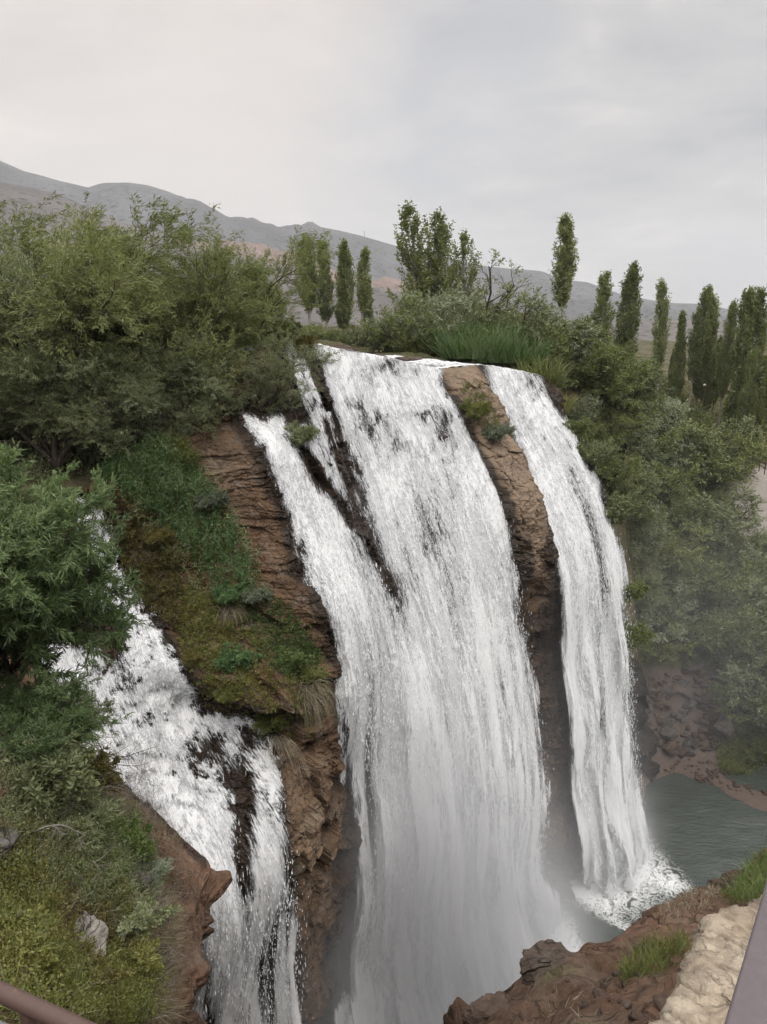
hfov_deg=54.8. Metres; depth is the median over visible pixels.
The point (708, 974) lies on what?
stone parapet
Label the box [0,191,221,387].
willow tree
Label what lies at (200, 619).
undergrowth
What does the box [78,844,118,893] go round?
dead branch
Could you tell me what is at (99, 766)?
shrub
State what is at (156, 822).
bare twig
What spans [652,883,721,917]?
grass
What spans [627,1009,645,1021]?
rubble stone
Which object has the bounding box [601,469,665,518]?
valley tree
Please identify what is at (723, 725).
boulder
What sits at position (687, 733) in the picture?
boulder
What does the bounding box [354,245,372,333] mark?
poplar tree
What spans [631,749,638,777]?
boulder
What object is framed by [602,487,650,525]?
shrub
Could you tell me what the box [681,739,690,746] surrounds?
boulder
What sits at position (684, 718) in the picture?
boulder
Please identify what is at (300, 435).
shrub
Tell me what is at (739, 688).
valley tree
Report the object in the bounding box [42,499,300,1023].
waterfall
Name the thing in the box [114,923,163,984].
shrub
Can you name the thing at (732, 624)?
valley tree
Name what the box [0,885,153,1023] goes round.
grass
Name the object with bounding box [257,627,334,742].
undergrowth
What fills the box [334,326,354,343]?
valley tree
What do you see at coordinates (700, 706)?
rubble stone
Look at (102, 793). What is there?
bare twig
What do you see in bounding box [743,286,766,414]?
poplar tree
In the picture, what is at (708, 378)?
poplar tree
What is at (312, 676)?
shrub
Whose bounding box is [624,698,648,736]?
boulder
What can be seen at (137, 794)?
bare twig
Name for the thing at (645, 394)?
valley tree
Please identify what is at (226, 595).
shrub
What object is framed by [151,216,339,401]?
willow tree
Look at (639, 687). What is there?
boulder
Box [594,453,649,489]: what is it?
valley tree
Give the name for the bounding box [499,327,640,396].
valley tree
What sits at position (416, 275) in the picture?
poplar tree
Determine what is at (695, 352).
poplar tree
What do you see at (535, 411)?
waterfall
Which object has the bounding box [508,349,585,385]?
reed clump
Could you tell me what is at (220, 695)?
shrub
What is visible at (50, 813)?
undergrowth
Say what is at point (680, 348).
poplar tree
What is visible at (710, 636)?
valley tree
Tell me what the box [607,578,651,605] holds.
shrub
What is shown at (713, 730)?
boulder
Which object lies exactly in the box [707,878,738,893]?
boulder
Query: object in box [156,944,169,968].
boulder
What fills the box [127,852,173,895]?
shrub
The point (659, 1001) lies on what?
rubble stone
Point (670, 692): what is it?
boulder
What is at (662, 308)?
poplar tree
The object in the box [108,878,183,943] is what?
shrub
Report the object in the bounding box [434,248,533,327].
crooked tree
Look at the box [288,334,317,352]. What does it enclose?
shrub
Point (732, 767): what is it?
undergrowth
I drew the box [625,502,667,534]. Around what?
valley tree
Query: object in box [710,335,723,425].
poplar tree
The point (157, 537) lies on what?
shrub
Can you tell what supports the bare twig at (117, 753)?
on the terrain at (586, 967)
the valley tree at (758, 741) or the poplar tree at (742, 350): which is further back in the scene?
the poplar tree at (742, 350)
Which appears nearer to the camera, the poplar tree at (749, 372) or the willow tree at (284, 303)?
the willow tree at (284, 303)
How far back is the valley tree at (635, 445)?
73.40 m
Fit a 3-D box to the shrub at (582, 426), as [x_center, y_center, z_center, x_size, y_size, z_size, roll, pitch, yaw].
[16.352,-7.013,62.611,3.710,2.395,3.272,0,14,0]
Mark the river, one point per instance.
(438, 362)
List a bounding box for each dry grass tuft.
[200,602,250,631]
[253,733,305,788]
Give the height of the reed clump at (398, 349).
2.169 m
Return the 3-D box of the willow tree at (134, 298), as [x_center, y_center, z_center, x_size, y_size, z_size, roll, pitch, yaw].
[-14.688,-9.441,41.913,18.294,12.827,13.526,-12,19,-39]
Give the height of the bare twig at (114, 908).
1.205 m
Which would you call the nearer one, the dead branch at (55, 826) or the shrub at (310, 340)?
the dead branch at (55, 826)
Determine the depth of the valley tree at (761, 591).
81.63 m
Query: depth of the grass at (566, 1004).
6.09 m
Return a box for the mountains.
[0,161,766,319]
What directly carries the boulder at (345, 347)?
on the ground at (656, 669)
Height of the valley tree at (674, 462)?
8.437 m
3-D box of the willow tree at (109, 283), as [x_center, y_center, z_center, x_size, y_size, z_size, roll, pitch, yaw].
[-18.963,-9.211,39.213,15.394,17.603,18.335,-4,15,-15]
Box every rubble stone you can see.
[578,1001,588,1008]
[592,987,608,997]
[612,970,621,976]
[624,1000,632,1008]
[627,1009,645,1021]
[646,701,662,708]
[651,694,662,700]
[652,994,665,1010]
[656,717,665,724]
[657,740,662,747]
[663,700,671,707]
[664,749,678,755]
[671,681,685,693]
[677,748,687,755]
[695,733,705,740]
[695,776,703,780]
[696,704,706,709]
[698,727,708,732]
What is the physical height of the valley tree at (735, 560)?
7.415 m
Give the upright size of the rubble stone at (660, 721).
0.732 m
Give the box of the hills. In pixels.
[0,182,766,344]
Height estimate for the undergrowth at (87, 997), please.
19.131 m
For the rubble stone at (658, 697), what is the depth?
77.66 m
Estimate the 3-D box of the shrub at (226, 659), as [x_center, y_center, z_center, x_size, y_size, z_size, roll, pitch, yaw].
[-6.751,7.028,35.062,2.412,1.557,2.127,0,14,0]
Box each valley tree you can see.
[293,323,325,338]
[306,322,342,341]
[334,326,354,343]
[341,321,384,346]
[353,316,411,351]
[354,303,456,352]
[360,286,482,356]
[366,291,514,361]
[435,304,515,361]
[451,285,570,368]
[476,307,612,371]
[490,315,607,377]
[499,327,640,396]
[550,376,573,390]
[563,392,606,424]
[574,339,661,416]
[577,427,626,464]
[591,353,675,418]
[591,407,655,444]
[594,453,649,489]
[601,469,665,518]
[609,412,659,459]
[617,390,673,432]
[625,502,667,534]
[625,608,698,663]
[626,393,693,445]
[628,459,705,506]
[628,499,674,559]
[629,432,709,488]
[632,555,672,613]
[637,567,702,642]
[638,507,717,574]
[648,547,758,612]
[651,413,766,486]
[656,392,718,433]
[656,422,766,491]
[656,492,766,548]
[658,606,753,664]
[664,470,727,507]
[668,484,766,552]
[679,574,766,669]
[680,558,766,623]
[703,672,766,727]
[707,639,766,733]
[713,605,766,682]
[717,533,766,583]
[725,552,766,623]
[729,713,766,765]
[745,531,766,577]
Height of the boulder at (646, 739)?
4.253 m
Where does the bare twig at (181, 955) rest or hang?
on the terrain at (586, 967)
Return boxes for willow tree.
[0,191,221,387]
[0,201,174,444]
[0,221,277,409]
[0,227,126,443]
[0,332,175,466]
[2,240,54,316]
[14,372,177,463]
[25,325,248,459]
[148,317,342,439]
[148,380,242,436]
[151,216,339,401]
[217,270,300,328]
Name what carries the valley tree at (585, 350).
on the ground at (656, 669)
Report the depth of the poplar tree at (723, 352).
117.00 m
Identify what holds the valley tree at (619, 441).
on the ground at (656, 669)
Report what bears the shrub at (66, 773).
on the terrain at (586, 967)
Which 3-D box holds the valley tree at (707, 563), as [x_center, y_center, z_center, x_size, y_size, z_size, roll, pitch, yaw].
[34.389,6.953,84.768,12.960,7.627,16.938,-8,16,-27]
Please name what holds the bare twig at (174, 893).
on the terrain at (586, 967)
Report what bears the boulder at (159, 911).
on the terrain at (586, 967)
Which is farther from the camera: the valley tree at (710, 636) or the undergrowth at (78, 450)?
the valley tree at (710, 636)
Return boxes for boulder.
[0,827,19,857]
[73,911,108,956]
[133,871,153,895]
[153,898,168,924]
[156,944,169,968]
[326,345,357,352]
[395,357,422,360]
[462,992,509,1023]
[519,939,572,984]
[555,882,575,900]
[622,663,649,698]
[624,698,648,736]
[631,724,658,771]
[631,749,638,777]
[642,761,659,774]
[645,710,651,723]
[648,770,659,781]
[659,725,677,740]
[662,740,676,752]
[666,689,676,695]
[669,711,677,717]
[679,709,687,713]
[680,714,687,721]
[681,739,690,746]
[682,700,697,709]
[683,730,690,737]
[684,662,703,670]
[685,749,694,756]
[687,694,694,700]
[691,738,699,747]
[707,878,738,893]
[709,725,719,734]
[712,716,733,738]
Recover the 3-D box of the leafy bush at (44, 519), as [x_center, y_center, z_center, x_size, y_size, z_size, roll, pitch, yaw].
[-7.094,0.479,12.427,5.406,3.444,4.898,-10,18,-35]
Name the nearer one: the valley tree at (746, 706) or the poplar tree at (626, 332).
the valley tree at (746, 706)
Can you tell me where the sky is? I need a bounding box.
[0,0,766,437]
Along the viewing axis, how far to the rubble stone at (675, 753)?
76.50 m
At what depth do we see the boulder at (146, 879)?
13.34 m
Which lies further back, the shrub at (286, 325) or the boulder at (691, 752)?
the boulder at (691, 752)
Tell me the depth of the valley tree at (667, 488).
85.49 m
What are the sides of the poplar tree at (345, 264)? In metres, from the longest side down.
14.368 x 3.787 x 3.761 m
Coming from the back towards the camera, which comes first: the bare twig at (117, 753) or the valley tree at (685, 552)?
the valley tree at (685, 552)
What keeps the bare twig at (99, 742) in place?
on the terrain at (586, 967)
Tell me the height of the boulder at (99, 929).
0.770 m
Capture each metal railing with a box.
[0,980,96,1023]
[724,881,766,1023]
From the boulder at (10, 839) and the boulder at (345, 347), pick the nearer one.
the boulder at (10, 839)
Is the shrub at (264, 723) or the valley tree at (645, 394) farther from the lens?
the valley tree at (645, 394)
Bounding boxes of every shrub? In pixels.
[0,725,104,817]
[0,897,63,981]
[49,787,125,854]
[65,939,133,996]
[73,743,125,797]
[103,807,157,861]
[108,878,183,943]
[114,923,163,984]
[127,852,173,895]
[143,525,175,544]
[180,648,211,667]
[193,488,229,509]
[212,578,252,604]
[212,684,242,703]
[213,641,266,673]
[241,584,272,604]
[251,714,294,734]
[260,315,303,341]
[272,645,314,669]
[284,420,319,448]
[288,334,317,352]
[300,665,330,682]
[459,398,492,421]
[481,421,516,440]
[562,416,595,436]
[576,436,620,464]
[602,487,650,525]
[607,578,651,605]
[618,620,655,650]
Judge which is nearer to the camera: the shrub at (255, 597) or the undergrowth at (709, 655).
the shrub at (255, 597)
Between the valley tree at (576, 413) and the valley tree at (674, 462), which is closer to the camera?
the valley tree at (576, 413)
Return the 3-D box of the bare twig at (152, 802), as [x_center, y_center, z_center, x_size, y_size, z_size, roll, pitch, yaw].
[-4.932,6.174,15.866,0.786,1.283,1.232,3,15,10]
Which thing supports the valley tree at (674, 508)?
on the ground at (656, 669)
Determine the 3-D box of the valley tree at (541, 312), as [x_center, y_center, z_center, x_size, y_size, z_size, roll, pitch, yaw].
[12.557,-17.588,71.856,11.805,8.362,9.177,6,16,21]
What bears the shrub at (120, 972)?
on the terrain at (586, 967)
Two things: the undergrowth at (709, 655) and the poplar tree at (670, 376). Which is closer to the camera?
the undergrowth at (709, 655)
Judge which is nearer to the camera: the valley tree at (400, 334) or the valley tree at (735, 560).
the valley tree at (400, 334)
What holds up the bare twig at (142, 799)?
on the terrain at (586, 967)
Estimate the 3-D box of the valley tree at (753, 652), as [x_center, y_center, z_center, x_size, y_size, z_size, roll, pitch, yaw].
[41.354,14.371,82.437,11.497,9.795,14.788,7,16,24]
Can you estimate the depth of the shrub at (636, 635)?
60.64 m
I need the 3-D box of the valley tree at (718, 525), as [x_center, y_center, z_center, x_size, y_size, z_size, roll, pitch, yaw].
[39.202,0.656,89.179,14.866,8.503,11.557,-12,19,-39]
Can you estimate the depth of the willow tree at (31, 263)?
41.68 m
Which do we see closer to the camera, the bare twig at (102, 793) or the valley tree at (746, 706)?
the bare twig at (102, 793)
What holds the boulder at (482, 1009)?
on the terrain at (586, 967)
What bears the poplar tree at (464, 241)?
on the ground at (656, 669)
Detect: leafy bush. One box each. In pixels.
[0,438,120,647]
[0,488,147,687]
[0,660,134,790]
[23,672,114,744]
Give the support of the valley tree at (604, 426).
on the ground at (656, 669)
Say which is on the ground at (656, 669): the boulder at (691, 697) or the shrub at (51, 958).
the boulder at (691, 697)
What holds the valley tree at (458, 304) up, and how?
on the ground at (656, 669)
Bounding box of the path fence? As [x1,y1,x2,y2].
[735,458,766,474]
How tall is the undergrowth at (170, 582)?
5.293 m
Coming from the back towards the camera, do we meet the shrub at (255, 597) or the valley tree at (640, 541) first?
the valley tree at (640, 541)
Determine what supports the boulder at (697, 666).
on the ground at (656, 669)
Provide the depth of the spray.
45.73 m
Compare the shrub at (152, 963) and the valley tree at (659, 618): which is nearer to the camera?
the shrub at (152, 963)
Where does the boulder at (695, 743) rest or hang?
on the ground at (656, 669)
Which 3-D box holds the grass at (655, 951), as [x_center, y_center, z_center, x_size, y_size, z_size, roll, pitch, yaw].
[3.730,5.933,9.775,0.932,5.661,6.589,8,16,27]
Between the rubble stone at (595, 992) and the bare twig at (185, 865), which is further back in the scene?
the bare twig at (185, 865)
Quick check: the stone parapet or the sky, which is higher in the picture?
the sky
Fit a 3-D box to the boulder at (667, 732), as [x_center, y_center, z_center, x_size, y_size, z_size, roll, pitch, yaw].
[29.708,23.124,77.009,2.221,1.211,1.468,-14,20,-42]
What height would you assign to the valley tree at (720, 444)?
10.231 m
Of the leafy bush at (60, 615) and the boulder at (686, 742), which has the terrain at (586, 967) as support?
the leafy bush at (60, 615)
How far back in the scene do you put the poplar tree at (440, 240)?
80.25 m
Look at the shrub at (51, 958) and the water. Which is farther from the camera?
the water
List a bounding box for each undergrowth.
[0,366,200,484]
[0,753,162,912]
[0,822,176,1023]
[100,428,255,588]
[103,519,189,633]
[138,426,199,472]
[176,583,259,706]
[238,577,331,690]
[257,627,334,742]
[461,380,501,429]
[629,415,766,736]
[645,370,766,461]
[716,730,766,776]
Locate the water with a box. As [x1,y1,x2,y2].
[494,659,766,992]
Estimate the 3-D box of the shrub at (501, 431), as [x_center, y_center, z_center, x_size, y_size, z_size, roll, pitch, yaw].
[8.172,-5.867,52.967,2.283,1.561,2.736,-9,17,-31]
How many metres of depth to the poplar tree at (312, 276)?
104.64 m
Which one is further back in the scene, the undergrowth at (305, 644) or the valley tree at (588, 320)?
the valley tree at (588, 320)
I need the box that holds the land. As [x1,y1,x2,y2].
[593,339,766,372]
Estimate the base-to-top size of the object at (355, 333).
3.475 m
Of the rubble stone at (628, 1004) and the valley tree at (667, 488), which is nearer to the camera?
the rubble stone at (628, 1004)
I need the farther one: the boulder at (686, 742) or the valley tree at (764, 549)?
the valley tree at (764, 549)
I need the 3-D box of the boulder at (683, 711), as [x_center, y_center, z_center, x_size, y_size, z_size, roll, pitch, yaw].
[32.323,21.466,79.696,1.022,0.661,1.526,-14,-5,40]
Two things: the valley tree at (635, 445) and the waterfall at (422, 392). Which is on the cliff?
the waterfall at (422, 392)
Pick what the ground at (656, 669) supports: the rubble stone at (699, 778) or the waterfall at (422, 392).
the rubble stone at (699, 778)
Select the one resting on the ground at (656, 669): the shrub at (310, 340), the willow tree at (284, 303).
the willow tree at (284, 303)
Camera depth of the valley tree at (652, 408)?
97.20 m
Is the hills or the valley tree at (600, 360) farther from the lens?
the hills
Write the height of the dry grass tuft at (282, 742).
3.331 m
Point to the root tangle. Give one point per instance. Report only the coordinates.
(314, 688)
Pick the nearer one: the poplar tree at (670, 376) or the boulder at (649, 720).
the boulder at (649, 720)
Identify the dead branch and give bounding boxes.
[31,824,85,850]
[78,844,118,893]
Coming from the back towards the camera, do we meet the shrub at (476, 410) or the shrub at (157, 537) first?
the shrub at (476, 410)
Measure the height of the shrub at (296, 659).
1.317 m
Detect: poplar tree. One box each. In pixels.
[296,233,321,325]
[315,240,335,332]
[333,238,357,329]
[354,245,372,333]
[360,276,373,329]
[385,200,437,310]
[404,206,455,304]
[423,218,469,314]
[437,227,485,318]
[549,212,579,320]
[590,269,616,351]
[612,260,643,368]
[649,277,671,390]
[667,350,675,393]
[669,309,688,401]
[685,284,713,411]
[689,284,712,413]
[694,293,721,415]
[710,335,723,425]
[715,298,738,425]
[720,285,758,442]
[733,347,759,438]
[735,288,746,365]
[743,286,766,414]
[743,392,755,436]
[749,386,766,462]
[761,351,766,442]
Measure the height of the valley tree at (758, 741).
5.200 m
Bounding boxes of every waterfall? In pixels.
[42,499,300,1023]
[243,343,565,1023]
[485,365,650,899]
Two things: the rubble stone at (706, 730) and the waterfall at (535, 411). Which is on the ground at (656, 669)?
the rubble stone at (706, 730)
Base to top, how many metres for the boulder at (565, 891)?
1.624 m
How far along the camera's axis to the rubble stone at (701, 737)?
78.52 m
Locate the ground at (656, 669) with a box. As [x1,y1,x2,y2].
[4,311,766,810]
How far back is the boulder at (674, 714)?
78.80 m
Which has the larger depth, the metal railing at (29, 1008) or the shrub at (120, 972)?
the shrub at (120, 972)
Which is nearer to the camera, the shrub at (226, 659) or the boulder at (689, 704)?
the shrub at (226, 659)
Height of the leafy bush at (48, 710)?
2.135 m
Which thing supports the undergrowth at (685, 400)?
on the ground at (656, 669)
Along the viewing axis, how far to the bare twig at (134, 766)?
17.85 m
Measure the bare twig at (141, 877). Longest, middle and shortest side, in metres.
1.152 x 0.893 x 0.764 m
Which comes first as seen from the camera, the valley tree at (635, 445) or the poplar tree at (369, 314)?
the valley tree at (635, 445)
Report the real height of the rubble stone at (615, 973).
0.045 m
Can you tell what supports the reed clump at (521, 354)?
on the ground at (656, 669)
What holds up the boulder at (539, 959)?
on the terrain at (586, 967)
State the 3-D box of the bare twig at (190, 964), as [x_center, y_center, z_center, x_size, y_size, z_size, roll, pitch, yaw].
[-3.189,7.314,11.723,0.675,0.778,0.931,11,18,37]
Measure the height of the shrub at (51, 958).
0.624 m
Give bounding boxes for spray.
[60,409,645,1023]
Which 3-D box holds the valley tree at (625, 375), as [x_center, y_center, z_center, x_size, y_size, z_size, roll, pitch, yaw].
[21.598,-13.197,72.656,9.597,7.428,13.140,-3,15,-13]
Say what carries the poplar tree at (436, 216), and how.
on the ground at (656, 669)
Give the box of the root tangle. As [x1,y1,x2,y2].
[285,655,347,748]
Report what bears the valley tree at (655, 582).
on the ground at (656, 669)
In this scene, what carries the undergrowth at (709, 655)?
on the ground at (656, 669)
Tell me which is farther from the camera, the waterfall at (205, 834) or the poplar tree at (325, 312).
the poplar tree at (325, 312)
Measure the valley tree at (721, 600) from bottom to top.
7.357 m
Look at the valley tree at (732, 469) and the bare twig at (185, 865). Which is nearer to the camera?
the bare twig at (185, 865)
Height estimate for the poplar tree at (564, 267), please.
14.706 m
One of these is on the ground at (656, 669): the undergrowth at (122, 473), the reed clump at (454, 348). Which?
the reed clump at (454, 348)
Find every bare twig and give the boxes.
[54,762,151,818]
[76,720,112,791]
[85,730,171,782]
[92,709,143,781]
[96,743,161,789]
[106,887,126,938]
[115,774,154,814]
[122,743,162,801]
[124,861,153,895]
[131,786,157,812]
[140,771,171,824]
[141,794,168,857]
[150,876,201,914]
[157,951,204,990]
[159,936,206,968]
[160,844,208,888]
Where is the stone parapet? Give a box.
[648,894,762,1023]
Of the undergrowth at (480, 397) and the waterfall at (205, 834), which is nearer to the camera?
the waterfall at (205, 834)
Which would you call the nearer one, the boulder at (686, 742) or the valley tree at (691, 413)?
the boulder at (686, 742)
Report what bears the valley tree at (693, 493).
on the ground at (656, 669)
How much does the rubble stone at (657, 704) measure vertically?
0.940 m
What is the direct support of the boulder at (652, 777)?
on the ground at (656, 669)
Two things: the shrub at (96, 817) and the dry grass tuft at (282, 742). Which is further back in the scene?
the dry grass tuft at (282, 742)
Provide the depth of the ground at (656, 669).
77.22 m
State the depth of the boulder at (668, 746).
76.21 m
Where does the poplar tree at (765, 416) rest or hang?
on the ground at (656, 669)
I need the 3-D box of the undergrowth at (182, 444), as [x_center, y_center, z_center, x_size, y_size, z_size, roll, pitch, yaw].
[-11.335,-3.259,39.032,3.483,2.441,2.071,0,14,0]
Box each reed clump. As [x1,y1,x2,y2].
[386,332,472,353]
[412,311,544,358]
[461,330,557,362]
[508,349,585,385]
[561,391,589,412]
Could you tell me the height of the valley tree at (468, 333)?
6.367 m
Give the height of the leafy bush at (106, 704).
1.627 m
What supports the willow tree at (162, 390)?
on the cliff
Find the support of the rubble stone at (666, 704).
on the ground at (656, 669)
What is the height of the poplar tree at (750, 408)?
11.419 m
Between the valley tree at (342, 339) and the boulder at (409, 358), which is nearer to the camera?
the boulder at (409, 358)
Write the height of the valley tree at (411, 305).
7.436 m
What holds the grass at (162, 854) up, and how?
on the terrain at (586, 967)
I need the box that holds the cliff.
[21,343,623,1023]
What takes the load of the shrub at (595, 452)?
on the cliff
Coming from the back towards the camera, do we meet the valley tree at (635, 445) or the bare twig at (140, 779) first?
the valley tree at (635, 445)
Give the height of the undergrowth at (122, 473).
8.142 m
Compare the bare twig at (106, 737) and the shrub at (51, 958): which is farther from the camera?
the bare twig at (106, 737)
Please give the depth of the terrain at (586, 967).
9.08 m
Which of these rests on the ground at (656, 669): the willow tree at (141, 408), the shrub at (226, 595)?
the willow tree at (141, 408)
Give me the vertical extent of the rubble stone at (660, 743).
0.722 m
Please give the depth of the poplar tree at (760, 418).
110.64 m
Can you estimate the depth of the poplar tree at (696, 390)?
125.22 m
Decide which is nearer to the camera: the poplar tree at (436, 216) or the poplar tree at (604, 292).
the poplar tree at (436, 216)
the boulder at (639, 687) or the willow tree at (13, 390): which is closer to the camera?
the willow tree at (13, 390)
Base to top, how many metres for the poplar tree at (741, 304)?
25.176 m
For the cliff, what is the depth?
39.27 m
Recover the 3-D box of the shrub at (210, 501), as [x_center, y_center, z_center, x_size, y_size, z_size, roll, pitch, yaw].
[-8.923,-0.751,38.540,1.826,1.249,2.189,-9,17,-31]
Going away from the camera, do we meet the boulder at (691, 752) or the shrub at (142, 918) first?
the shrub at (142, 918)
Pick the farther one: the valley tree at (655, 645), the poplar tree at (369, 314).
the poplar tree at (369, 314)
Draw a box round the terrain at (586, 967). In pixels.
[0,653,766,1023]
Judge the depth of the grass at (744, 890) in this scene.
11.37 m
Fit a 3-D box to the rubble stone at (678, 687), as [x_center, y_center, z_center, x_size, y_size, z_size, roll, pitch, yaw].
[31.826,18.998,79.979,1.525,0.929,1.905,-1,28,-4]
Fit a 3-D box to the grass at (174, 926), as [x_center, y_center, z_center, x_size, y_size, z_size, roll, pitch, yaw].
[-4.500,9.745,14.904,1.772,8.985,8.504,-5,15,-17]
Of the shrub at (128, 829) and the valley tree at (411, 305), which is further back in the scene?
the valley tree at (411, 305)
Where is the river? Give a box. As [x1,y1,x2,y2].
[247,340,537,374]
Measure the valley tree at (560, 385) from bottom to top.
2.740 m
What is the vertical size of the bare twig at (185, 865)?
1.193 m
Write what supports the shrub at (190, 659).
on the cliff
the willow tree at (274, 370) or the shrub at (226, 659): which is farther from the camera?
the willow tree at (274, 370)
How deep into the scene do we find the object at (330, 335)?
85.42 m
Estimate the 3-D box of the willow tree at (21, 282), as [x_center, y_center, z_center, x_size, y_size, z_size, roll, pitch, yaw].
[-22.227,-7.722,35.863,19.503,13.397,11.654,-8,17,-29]
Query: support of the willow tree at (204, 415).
on the cliff
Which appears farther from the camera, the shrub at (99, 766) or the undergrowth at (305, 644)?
the undergrowth at (305, 644)
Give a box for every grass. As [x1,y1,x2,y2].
[0,733,199,1023]
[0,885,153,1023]
[113,874,199,1023]
[516,979,623,1022]
[611,923,692,985]
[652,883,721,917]
[718,846,766,904]
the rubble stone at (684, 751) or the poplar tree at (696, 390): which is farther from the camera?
the poplar tree at (696, 390)
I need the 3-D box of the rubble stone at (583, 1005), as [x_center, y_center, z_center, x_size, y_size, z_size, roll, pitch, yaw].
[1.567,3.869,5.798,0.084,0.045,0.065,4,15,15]
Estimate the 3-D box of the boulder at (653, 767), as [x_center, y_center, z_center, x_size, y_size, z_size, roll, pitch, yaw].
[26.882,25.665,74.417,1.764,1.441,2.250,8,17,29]

